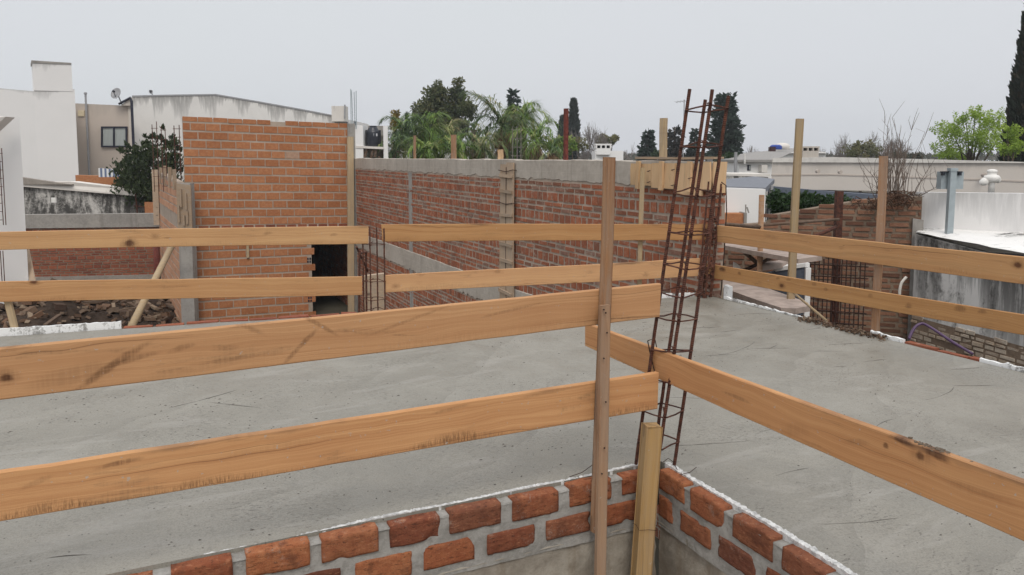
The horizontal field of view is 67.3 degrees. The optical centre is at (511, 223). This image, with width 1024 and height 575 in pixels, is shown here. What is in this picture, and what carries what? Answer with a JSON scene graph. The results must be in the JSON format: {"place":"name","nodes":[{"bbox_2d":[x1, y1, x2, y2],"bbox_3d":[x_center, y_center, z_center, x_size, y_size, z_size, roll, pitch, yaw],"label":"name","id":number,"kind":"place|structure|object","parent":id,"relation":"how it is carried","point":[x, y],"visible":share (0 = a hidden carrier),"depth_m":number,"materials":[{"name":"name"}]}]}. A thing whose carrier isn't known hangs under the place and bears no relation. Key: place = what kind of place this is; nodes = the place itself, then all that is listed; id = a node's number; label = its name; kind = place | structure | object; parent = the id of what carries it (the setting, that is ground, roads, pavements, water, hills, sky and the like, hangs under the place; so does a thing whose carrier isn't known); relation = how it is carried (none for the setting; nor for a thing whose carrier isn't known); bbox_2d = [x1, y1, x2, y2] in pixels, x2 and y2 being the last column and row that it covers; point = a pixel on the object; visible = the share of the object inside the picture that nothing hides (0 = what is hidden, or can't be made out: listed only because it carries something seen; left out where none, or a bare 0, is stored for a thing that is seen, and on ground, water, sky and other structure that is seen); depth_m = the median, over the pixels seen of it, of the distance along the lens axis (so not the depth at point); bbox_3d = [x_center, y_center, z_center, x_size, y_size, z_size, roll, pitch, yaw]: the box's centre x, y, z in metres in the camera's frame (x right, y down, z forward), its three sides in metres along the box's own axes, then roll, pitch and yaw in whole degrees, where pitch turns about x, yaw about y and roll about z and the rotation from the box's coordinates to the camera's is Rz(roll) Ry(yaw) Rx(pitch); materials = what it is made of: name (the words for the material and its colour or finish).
{"place":"outdoors","nodes":[
{"label":"outdoors","id":0,"kind":"place"},
{"bbox_2d":[0,60,78,180],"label":"white house","id":1,"kind":"structure","parent":0,"point":[44,110],"depth_m":29.88,"materials":[{"name":"paint"}]},
{"bbox_2d":[25,213,160,280],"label":"yard brick wall","id":2,"kind":"structure","parent":0,"point":[97,263],"depth_m":23.96,"materials":[{"name":"brick"}]},
{"bbox_2d":[75,92,134,174],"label":"beige house","id":3,"kind":"structure","parent":0,"point":[104,132],"depth_m":33.74,"materials":[{"name":"paint"}]},
{"bbox_2d":[101,126,127,146],"bbox_3d":[-17.459,-3.815,33.736,1.178,0.907,0.080,0,5,0],"label":"window","id":4,"kind":"structure","parent":3,"relation":"in","point":[111,136],"depth_m":33.73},
{"bbox_2d":[132,94,369,180],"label":"warehouse","id":5,"kind":"structure","parent":0,"point":[168,111],"depth_m":37.88,"materials":[{"name":"white paint"}]},
{"bbox_2d":[0,295,1023,574],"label":"slab","id":6,"kind":"structure","parent":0,"point":[854,519],"depth_m":3.74,"materials":[{"name":"concrete"}]},
{"bbox_2d":[4,302,17,327],"bbox_3d":[-3.858,0.673,5.912,0.055,0.393,0.031,-8,8,1],"label":"timber post","id":7,"kind":"object","parent":6,"relation":"on","point":[10,312],"visible":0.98,"depth_m":5.90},
{"bbox_2d":[0,321,121,336],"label":"foam strip","id":8,"kind":"object","parent":6,"relation":"on","point":[31,330],"visible":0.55,"depth_m":5.99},
{"bbox_2d":[123,312,356,328],"bbox_3d":[-2.232,0.893,6.438,1.843,0.205,0.064,-2,5,-18],"label":"brick course","id":9,"kind":"object","parent":6,"relation":"on","point":[233,320],"visible":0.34,"depth_m":6.41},
{"bbox_2d":[362,227,385,311],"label":"rebar column","id":10,"kind":"structure","parent":6,"relation":"on","point":[370,243],"depth_m":6.70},
{"bbox_2d":[0,276,361,301],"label":"guard board","id":11,"kind":"object","parent":10,"relation":"attached to","point":[58,290],"visible":1,"depth_m":6.23,"materials":[{"name":"wood"}]},
{"bbox_2d":[0,226,367,249],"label":"guard board","id":12,"kind":"object","parent":10,"relation":"attached to","point":[172,237],"visible":1,"depth_m":6.21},
{"bbox_2d":[364,272,385,311],"bbox_3d":[-1.708,2.015,9.672,0.254,2.818,0.120,0,5,0],"label":"form panel","id":13,"kind":"object","parent":10,"relation":"attached to","point":[380,290],"visible":0.21,"depth_m":9.51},
{"bbox_2d":[385,258,699,292],"bbox_3d":[0.364,0.468,7.126,3.063,0.194,0.029,-1,5,-15],"label":"guard board","id":14,"kind":"object","parent":10,"relation":"attached to","point":[622,271],"visible":0.94,"depth_m":7.06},
{"bbox_2d":[381,224,707,241],"bbox_3d":[0.393,0.079,7.100,3.178,0.161,0.033,0,5,-16],"label":"guard board","id":15,"kind":"object","parent":10,"relation":"attached to","point":[477,232],"visible":0.91,"depth_m":7.02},
{"bbox_2d":[637,167,644,284],"bbox_3d":[1.239,0.091,7.397,0.049,1.263,0.034,1,5,0],"label":"timber post","id":16,"kind":"object","parent":6,"relation":"on","point":[641,208],"visible":0.77,"depth_m":7.37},
{"bbox_2d":[634,89,729,465],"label":"rebar column","id":17,"kind":"structure","parent":6,"relation":"on","point":[690,235],"depth_m":3.32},
{"bbox_2d":[585,325,1023,540],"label":"guard board","id":18,"kind":"object","parent":17,"relation":"attached to","point":[989,496],"visible":0.99,"depth_m":2.41,"materials":[{"name":"wood"}]},
{"bbox_2d":[697,177,721,297],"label":"rebar column","id":19,"kind":"structure","parent":6,"relation":"on","point":[710,265],"depth_m":7.45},
{"bbox_2d":[706,263,1023,334],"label":"guard board","id":20,"kind":"object","parent":19,"relation":"attached to","point":[1003,321],"visible":0.98,"depth_m":5.76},
{"bbox_2d":[717,225,1023,283],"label":"guard board","id":21,"kind":"object","parent":19,"relation":"attached to","point":[995,267],"visible":1,"depth_m":5.71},
{"bbox_2d":[723,296,818,321],"bbox_3d":[2.306,0.851,6.877,0.029,0.225,1.200,-2,6,-25],"label":"foam strip","id":22,"kind":"object","parent":6,"relation":"attached to","point":[750,304],"visible":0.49,"depth_m":6.99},
{"bbox_2d":[795,315,893,341],"bbox_3d":[2.623,0.825,6.110,0.224,0.046,0.867,-2,6,-25],"label":"rubble edging","id":23,"kind":"object","parent":6,"relation":"on","point":[815,320],"visible":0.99,"depth_m":6.08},
{"bbox_2d":[871,156,887,330],"bbox_3d":[2.810,0.194,5.881,0.064,1.421,0.039,5,7,43],"label":"timber post","id":24,"kind":"object","parent":23,"relation":"on","point":[880,224],"visible":0.72,"depth_m":5.85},
{"bbox_2d":[908,322,973,354],"bbox_3d":[3.188,0.838,5.660,0.159,0.126,0.528,-2,6,-25],"label":"hose","id":25,"kind":"object","parent":6,"relation":"on","point":[940,334],"visible":1,"depth_m":5.74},
{"bbox_2d":[905,341,979,361],"bbox_3d":[3.030,0.985,5.411,0.063,0.204,0.570,-2,6,-25],"label":"brick course","id":26,"kind":"object","parent":6,"relation":"attached to","point":[924,346],"visible":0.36,"depth_m":5.42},
{"bbox_2d":[979,357,1023,372],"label":"foam strip","id":27,"kind":"object","parent":6,"relation":"attached to","point":[1007,365],"visible":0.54,"depth_m":4.98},
{"bbox_2d":[0,0,1023,160],"label":"sky","id":28,"kind":"structure","parent":0,"point":[627,65],"materials":[{"name":"grey"}]},
{"bbox_2d":[313,190,913,574],"bbox_3d":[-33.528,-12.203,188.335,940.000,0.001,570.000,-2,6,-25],"label":"ground","id":29,"kind":"structure","parent":0,"point":[327,304],"depth_m":21.77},
{"bbox_2d":[0,116,28,303],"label":"white wall","id":30,"kind":"structure","parent":29,"relation":"on","point":[13,265],"depth_m":19.11,"materials":[{"name":"paint"}]},
{"bbox_2d":[27,249,35,280],"bbox_3d":[-12.001,1.673,19.319,0.166,2.596,0.047,-33,-28,3],"label":"leaning plank","id":31,"kind":"object","parent":29,"relation":"on","point":[31,275],"visible":0.3,"depth_m":19.62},
{"bbox_2d":[23,177,144,213],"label":"mouldy wall","id":32,"kind":"structure","parent":29,"relation":"on","point":[57,197],"depth_m":25.43,"materials":[{"name":"white paint"}]},
{"bbox_2d":[0,278,180,328],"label":"rubble heap","id":33,"kind":"object","parent":29,"relation":"on","point":[49,313],"visible":0.28,"depth_m":17.89,"materials":[{"name":"soil"}]},
{"bbox_2d":[128,247,173,325],"bbox_3d":[-7.838,1.303,16.777,0.150,1.369,3.301,-1,5,-10],"label":"timber prop","id":34,"kind":"object","parent":33,"relation":"on","point":[138,312],"visible":0.54,"depth_m":16.87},
{"bbox_2d":[75,175,117,184],"bbox_3d":[-15.197,-0.014,28.457,1.518,3.587,0.288,-1,5,-16],"label":"red brick stub","id":35,"kind":"object","parent":29,"relation":"on","point":[96,179],"visible":0.14,"depth_m":28.15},
{"bbox_2d":[106,123,183,208],"bbox_3d":[-12.301,-0.696,25.995,2.520,5.391,2.030,-1,5,-10],"label":"shrub","id":36,"kind":"object","parent":29,"relation":"on","point":[135,177],"visible":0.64,"depth_m":25.67,"materials":[{"name":"green plant"}]},
{"bbox_2d":[153,247,160,278],"bbox_3d":[-10.668,1.335,23.104,0.175,1.832,0.179,-2,6,-25],"label":"drain pipe","id":37,"kind":"object","parent":29,"relation":"on","point":[156,253],"visible":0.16,"depth_m":23.01,"materials":[{"name":"red metal"}]},
{"bbox_2d":[152,166,198,324],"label":"side brick wall","id":38,"kind":"structure","parent":29,"relation":"on","point":[174,204],"depth_m":18.92,"materials":[{"name":"concrete"}]},
{"bbox_2d":[182,89,356,321],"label":"hollow brick wall","id":39,"kind":"structure","parent":29,"relation":"on","point":[238,173],"depth_m":19.85,"materials":[{"name":"brick"}]},
{"bbox_2d":[347,137,353,311],"bbox_3d":[-4.348,0.060,20.717,0.175,4.788,0.068,-1,5,-25],"label":"timber post","id":40,"kind":"object","parent":29,"relation":"on","point":[350,194],"visible":0.75,"depth_m":20.65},
{"bbox_2d":[356,246,368,312],"bbox_3d":[-1.713,0.691,8.843,0.058,0.907,0.325,1,5,8],"label":"steel trestle","id":41,"kind":"object","parent":29,"relation":"on","point":[359,267],"visible":0.62,"depth_m":8.89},
{"bbox_2d":[354,121,388,157],"bbox_3d":[-6.340,-1.670,34.654,1.564,5.806,1.590,-1,5,-8],"label":"tank niche","id":42,"kind":"object","parent":29,"relation":"on","point":[362,150],"visible":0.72,"depth_m":33.85,"materials":[{"name":"white paint"}]},
{"bbox_2d":[365,126,380,145],"bbox_3d":[-6.194,-3.915,34.289,0.638,0.910,0.638,-2,6,-25],"label":"water tank","id":43,"kind":"object","parent":42,"relation":"on","point":[372,135],"visible":0.98,"depth_m":34.05,"materials":[{"name":"black plastic"}]},
{"bbox_2d":[373,133,420,158],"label":"palm tree","id":44,"kind":"object","parent":29,"relation":"on","point":[394,152],"visible":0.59,"depth_m":34.55,"materials":[{"name":"green plant"}]},
{"bbox_2d":[377,114,430,153],"bbox_3d":[-5.391,-2.383,38.125,3.288,6.621,2.970,2,5,20],"label":"palm tree","id":45,"kind":"object","parent":29,"relation":"on","point":[404,130],"visible":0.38,"depth_m":37.47,"materials":[{"name":"green plant"}]},
{"bbox_2d":[388,111,453,157],"bbox_3d":[-4.372,-2.431,38.934,3.983,6.576,3.624,1,5,10],"label":"palm tree","id":46,"kind":"object","parent":29,"relation":"on","point":[429,116],"visible":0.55,"depth_m":38.40,"materials":[{"name":"green plant"}]},
{"bbox_2d":[401,135,450,158],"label":"palm tree","id":47,"kind":"object","parent":29,"relation":"on","point":[428,154],"visible":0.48,"depth_m":33.67,"materials":[{"name":"green plant"}]},
{"bbox_2d":[410,76,478,151],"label":"evergreen tree","id":48,"kind":"object","parent":29,"relation":"on","point":[455,106],"visible":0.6,"depth_m":47.37,"materials":[{"name":"green plant"}]},
{"bbox_2d":[433,118,468,155],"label":"palm tree","id":49,"kind":"object","parent":29,"relation":"on","point":[453,130],"visible":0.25,"depth_m":40.60,"materials":[{"name":"green plant"}]},
{"bbox_2d":[436,131,483,158],"bbox_3d":[-2.512,-1.534,35.053,2.575,5.466,2.511,-2,6,-25],"label":"palm tree","id":50,"kind":"object","parent":29,"relation":"on","point":[460,154],"visible":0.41,"depth_m":34.71,"materials":[{"name":"green plant"}]},
{"bbox_2d":[454,115,493,156],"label":"palm tree","id":51,"kind":"object","parent":29,"relation":"on","point":[464,129],"visible":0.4,"depth_m":45.62,"materials":[{"name":"green plant"}]},
{"bbox_2d":[457,129,513,158],"bbox_3d":[-1.399,-1.696,36.018,2.959,5.620,3.126,-2,6,-25],"label":"palm tree","id":52,"kind":"object","parent":29,"relation":"on","point":[485,148],"visible":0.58,"depth_m":35.54,"materials":[{"name":"green plant"}]},
{"bbox_2d":[459,90,537,158],"bbox_3d":[-0.677,-2.850,37.904,4.332,7.591,3.263,0,5,1],"label":"palm tree","id":53,"kind":"object","parent":29,"relation":"on","point":[504,129],"visible":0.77,"depth_m":37.38,"materials":[{"name":"green plant"}]},
{"bbox_2d":[496,88,521,158],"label":"conifer tree","id":54,"kind":"object","parent":29,"relation":"on","point":[513,100],"visible":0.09,"depth_m":61.21,"materials":[{"name":"green plant"}]},
{"bbox_2d":[498,98,552,158],"bbox_3d":[0.674,-2.895,39.962,3.031,7.322,3.374,-2,6,-25],"label":"palm tree","id":55,"kind":"object","parent":29,"relation":"on","point":[527,115],"visible":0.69,"depth_m":39.34,"materials":[{"name":"green plant"}]},
{"bbox_2d":[506,115,562,159],"bbox_3d":[1.264,-2.022,35.874,3.280,6.295,3.240,-2,6,-25],"label":"palm tree","id":56,"kind":"object","parent":29,"relation":"on","point":[536,152],"visible":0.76,"depth_m":35.53,"materials":[{"name":"green plant"}]},
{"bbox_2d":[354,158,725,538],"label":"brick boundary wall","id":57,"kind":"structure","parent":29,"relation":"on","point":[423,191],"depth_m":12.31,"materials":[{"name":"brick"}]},
{"bbox_2d":[451,135,456,158],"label":"timber post","id":58,"kind":"object","parent":57,"relation":"on","point":[453,147],"visible":0.98,"depth_m":14.07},
{"bbox_2d":[498,162,516,298],"bbox_3d":[-0.074,0.142,11.852,0.093,2.170,0.545,-2,6,-25],"label":"column formwork","id":59,"kind":"object","parent":57,"relation":"attached to","point":[507,170],"depth_m":11.80,"materials":[{"name":"wood"}]},
{"bbox_2d":[563,108,568,159],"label":"steel post","id":60,"kind":"object","parent":57,"relation":"on","point":[565,136],"visible":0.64,"depth_m":10.27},
{"bbox_2d":[630,157,726,195],"bbox_3d":[1.703,-0.515,8.114,0.242,0.388,1.408,-2,6,-25],"label":"beam formwork","id":61,"kind":"object","parent":57,"relation":"attached to","point":[660,175],"visible":0.83,"depth_m":7.97,"materials":[{"name":"wood"}]},
{"bbox_2d":[659,118,667,159],"bbox_3d":[1.645,-0.914,8.351,0.080,0.465,0.057,4,6,38],"label":"timber post","id":62,"kind":"object","parent":61,"relation":"on","point":[663,125],"visible":0.9,"depth_m":8.33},
{"bbox_2d":[527,137,570,159],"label":"palm tree","id":63,"kind":"object","parent":29,"relation":"on","point":[551,154],"visible":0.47,"depth_m":33.72,"materials":[{"name":"green plant"}]},
{"bbox_2d":[542,134,577,159],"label":"bush","id":64,"kind":"object","parent":29,"relation":"on","point":[572,144],"visible":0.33,"depth_m":43.54,"materials":[{"name":"green plant"}]},
{"bbox_2d":[568,97,580,159],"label":"cypress tree","id":65,"kind":"object","parent":29,"relation":"on","point":[574,122],"visible":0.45,"depth_m":79.04,"materials":[{"name":"green plant"}]},
{"bbox_2d":[568,135,588,159],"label":"olive tree","id":66,"kind":"object","parent":29,"relation":"on","point":[580,146],"visible":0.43,"depth_m":49.77,"materials":[{"name":"green plant"}]},
{"bbox_2d":[569,122,612,159],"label":"bare tree","id":67,"kind":"object","parent":29,"relation":"on","point":[586,155],"visible":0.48,"depth_m":54.75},
{"bbox_2d":[592,144,622,159],"bbox_3d":[3.048,-0.222,24.700,0.919,4.656,1.350,0,5,0],"label":"white chimney","id":68,"kind":"object","parent":29,"relation":"on","point":[600,151],"visible":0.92,"depth_m":23.97,"materials":[{"name":"paint"}]},
{"bbox_2d":[636,128,657,160],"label":"conifer tree","id":69,"kind":"object","parent":29,"relation":"on","point":[648,146],"visible":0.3,"depth_m":65.38,"materials":[{"name":"green plant"}]},
{"bbox_2d":[667,125,685,156],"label":"conifer tree","id":70,"kind":"object","parent":29,"relation":"on","point":[673,148],"visible":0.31,"depth_m":65.38,"materials":[{"name":"green plant"}]},
{"bbox_2d":[685,128,701,160],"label":"conifer tree","id":71,"kind":"object","parent":29,"relation":"on","point":[691,152],"visible":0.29,"depth_m":65.49,"materials":[{"name":"green plant"}]},
{"bbox_2d":[699,91,745,160],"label":"conifer tree","id":72,"kind":"object","parent":29,"relation":"on","point":[733,136],"visible":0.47,"depth_m":57.16,"materials":[{"name":"green plant"}]},
{"bbox_2d":[494,151,998,160],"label":"distant trees","id":73,"kind":"object","parent":29,"relation":"on","point":[981,157],"visible":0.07,"depth_m":156.56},
{"bbox_2d":[707,151,793,177],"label":"white house","id":74,"kind":"structure","parent":29,"relation":"on","point":[756,162],"depth_m":41.94,"materials":[{"name":"paint"}]},
{"bbox_2d":[757,195,764,271],"bbox_3d":[2.796,1.586,8.772,0.059,3.831,0.059,-2,6,-25],"label":"scaffold post","id":75,"kind":"object","parent":29,"relation":"on","point":[761,224],"visible":0.21,"depth_m":8.61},
{"bbox_2d":[723,280,809,313],"bbox_3d":[2.548,0.731,8.138,0.468,0.055,1.947,-1,5,-11],"label":"scaffold plank","id":76,"kind":"object","parent":75,"relation":"attached to","point":[772,299],"visible":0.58,"depth_m":7.72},
{"bbox_2d":[787,119,803,298],"bbox_3d":[2.787,-0.123,7.568,0.075,1.808,0.053,1,5,0],"label":"timber post","id":77,"kind":"object","parent":76,"relation":"on","point":[796,182],"visible":0.75,"depth_m":7.54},
{"bbox_2d":[725,243,821,263],"bbox_3d":[2.863,0.307,8.933,0.490,0.050,1.892,-1,5,-16],"label":"scaffold plank","id":78,"kind":"object","parent":75,"relation":"on","point":[781,255],"visible":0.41,"depth_m":8.52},
{"bbox_2d":[764,218,839,225],"bbox_3d":[3.354,-0.019,8.882,1.166,0.056,0.032,-2,6,-25],"label":"scaffold pole","id":79,"kind":"object","parent":75,"relation":"attached to","point":[802,222],"visible":1,"depth_m":8.89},
{"bbox_2d":[742,262,810,316],"bbox_3d":[3.095,1.940,9.278,0.933,3.038,0.125,4,6,39],"label":"painted panel","id":80,"kind":"object","parent":29,"relation":"on","point":[803,270],"visible":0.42,"depth_m":8.91,"materials":[{"name":"white"}]},
{"bbox_2d":[762,260,787,270],"bbox_3d":[3.082,0.483,9.052,0.793,0.060,0.185,-4,6,-37],"label":"scaffold plank","id":81,"kind":"object","parent":80,"relation":"on","point":[771,265],"visible":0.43,"depth_m":8.94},
{"bbox_2d":[765,188,799,213],"bbox_3d":[5.343,1.121,15.161,0.747,3.646,0.714,-2,6,-25],"label":"hedge clump","id":82,"kind":"object","parent":29,"relation":"on","point":[776,201],"visible":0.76,"depth_m":14.91,"materials":[{"name":"green plant"}]},
{"bbox_2d":[744,143,825,157],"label":"white house","id":83,"kind":"structure","parent":29,"relation":"on","point":[810,151],"depth_m":45.43,"materials":[{"name":"paint"}]},
{"bbox_2d":[799,190,823,208],"bbox_3d":[5.805,1.128,15.151,0.932,3.633,0.841,2,5,20],"label":"hedge clump","id":84,"kind":"object","parent":29,"relation":"on","point":[809,200],"visible":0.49,"depth_m":14.92,"materials":[{"name":"green plant"}]},
{"bbox_2d":[723,196,923,341],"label":"old brick wall","id":85,"kind":"structure","parent":29,"relation":"on","point":[903,227],"depth_m":9.89,"materials":[{"name":"brick"}]},
{"bbox_2d":[843,99,947,215],"bbox_3d":[4.870,-0.845,9.725,1.521,1.507,0.742,0,5,4],"label":"twiggy bush","id":86,"kind":"object","parent":85,"relation":"on","point":[896,193],"visible":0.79,"depth_m":9.64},
{"bbox_2d":[818,193,852,203],"bbox_3d":[6.384,1.152,15.130,0.881,3.590,0.736,0,5,-2],"label":"hedge clump","id":87,"kind":"object","parent":29,"relation":"on","point":[828,199],"visible":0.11,"depth_m":14.91,"materials":[{"name":"green plant"}]},
{"bbox_2d":[830,191,843,324],"bbox_3d":[3.913,1.525,9.369,0.086,3.848,0.076,0,5,0],"label":"scaffold post","id":88,"kind":"object","parent":29,"relation":"on","point":[838,206],"visible":0.36,"depth_m":9.22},
{"bbox_2d":[810,258,868,331],"bbox_3d":[3.853,1.216,9.291,0.779,1.677,0.031,2,5,24],"label":"rebar mesh","id":89,"kind":"object","parent":88,"relation":"attached to","point":[841,277],"visible":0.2,"depth_m":9.22,"materials":[{"name":"metal"}]},
{"bbox_2d":[832,134,861,190],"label":"bare tree","id":90,"kind":"object","parent":29,"relation":"on","point":[838,153],"visible":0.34,"depth_m":61.65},
{"bbox_2d":[839,139,882,191],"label":"olive tree","id":91,"kind":"object","parent":29,"relation":"on","point":[856,150],"visible":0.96,"depth_m":59.70,"materials":[{"name":"green plant"}]},
{"bbox_2d":[879,133,912,158],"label":"bare tree","id":92,"kind":"object","parent":29,"relation":"on","point":[893,146],"visible":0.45,"depth_m":66.94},
{"bbox_2d":[911,192,1023,366],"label":"white house","id":93,"kind":"structure","parent":29,"relation":"on","point":[984,222],"depth_m":9.12,"materials":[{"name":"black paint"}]},
{"bbox_2d":[936,168,963,233],"bbox_3d":[5.311,-0.270,9.317,0.294,0.812,0.190,0,5,0],"label":"roof mast","id":94,"kind":"object","parent":93,"relation":"on","point":[950,180],"visible":0.95,"depth_m":9.25,"materials":[{"name":"metal"}]},
{"bbox_2d":[979,169,1000,192],"bbox_3d":[5.970,-0.524,9.583,0.243,0.314,0.190,-2,6,-25],"label":"roof vent","id":95,"kind":"object","parent":93,"relation":"on","point":[991,178],"visible":0.98,"depth_m":9.55,"materials":[{"name":"white plastic"}]},
{"bbox_2d":[929,105,1006,160],"bbox_3d":[23.755,-2.651,39.444,4.439,6.939,2.364,0,5,-3],"label":"spring tree","id":96,"kind":"object","parent":29,"relation":"on","point":[981,135],"visible":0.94,"depth_m":39.28,"materials":[{"name":"green plant"}]},
{"bbox_2d":[992,123,1023,161],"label":"spring tree","id":97,"kind":"object","parent":29,"relation":"on","point":[1015,146],"visible":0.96,"depth_m":30.82,"materials":[{"name":"green plant"}]},
{"bbox_2d":[997,3,1023,161],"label":"cypress tree","id":98,"kind":"object","parent":29,"relation":"on","point":[1014,111],"visible":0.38,"depth_m":33.55,"materials":[{"name":"green plant"}]},
{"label":"landing","id":99,"kind":"structure","parent":29,"relation":"on","visible":0},
{"bbox_2d":[128,469,656,574],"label":"brick wall","id":100,"kind":"structure","parent":99,"relation":"on","point":[543,531],"depth_m":3.02,"materials":[{"name":"brick"}]},
{"bbox_2d":[204,464,637,553],"bbox_3d":[-0.242,1.126,3.032,1.810,0.068,0.024,-2,6,-25],"label":"foam strip","id":101,"kind":"object","parent":100,"relation":"attached to","point":[481,496],"visible":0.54,"depth_m":3.05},
{"bbox_2d":[590,157,615,574],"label":"guard post","id":102,"kind":"object","parent":100,"relation":"attached to","point":[598,518],"visible":1,"depth_m":3.12,"materials":[{"name":"wood"}]},
{"bbox_2d":[0,371,658,520],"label":"guard board","id":103,"kind":"object","parent":102,"relation":"attached to","point":[27,491],"visible":1,"depth_m":2.66,"materials":[{"name":"wood"}]},
{"bbox_2d":[0,283,660,399],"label":"guard board","id":104,"kind":"object","parent":102,"relation":"attached to","point":[26,370],"visible":0.99,"depth_m":2.62,"materials":[{"name":"wood"}]},
{"bbox_2d":[630,422,662,574],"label":"corner post","id":105,"kind":"object","parent":100,"relation":"attached to","point":[644,523],"visible":1,"depth_m":3.21,"materials":[{"name":"wood"}]},
{"bbox_2d":[658,468,840,574],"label":"brick wall","id":106,"kind":"structure","parent":99,"relation":"on","point":[703,531],"depth_m":3.06,"materials":[{"name":"brick"}]},
{"bbox_2d":[665,462,857,574],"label":"foam strip","id":107,"kind":"object","parent":106,"relation":"on","point":[839,567],"visible":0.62,"depth_m":2.81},
{"bbox_2d":[725,188,765,223],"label":"garden wall","id":108,"kind":"structure","parent":0,"point":[742,205],"depth_m":13.21,"materials":[{"name":"white paint"}]},
{"bbox_2d":[726,172,774,221],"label":"patio roof","id":109,"kind":"structure","parent":108,"relation":"on","point":[743,180],"depth_m":18.21,"materials":[{"name":"white paint"}]},
{"bbox_2d":[767,157,1023,256],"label":"cream building","id":110,"kind":"structure","parent":0,"point":[825,175],"depth_m":20.56,"materials":[{"name":"paint"}]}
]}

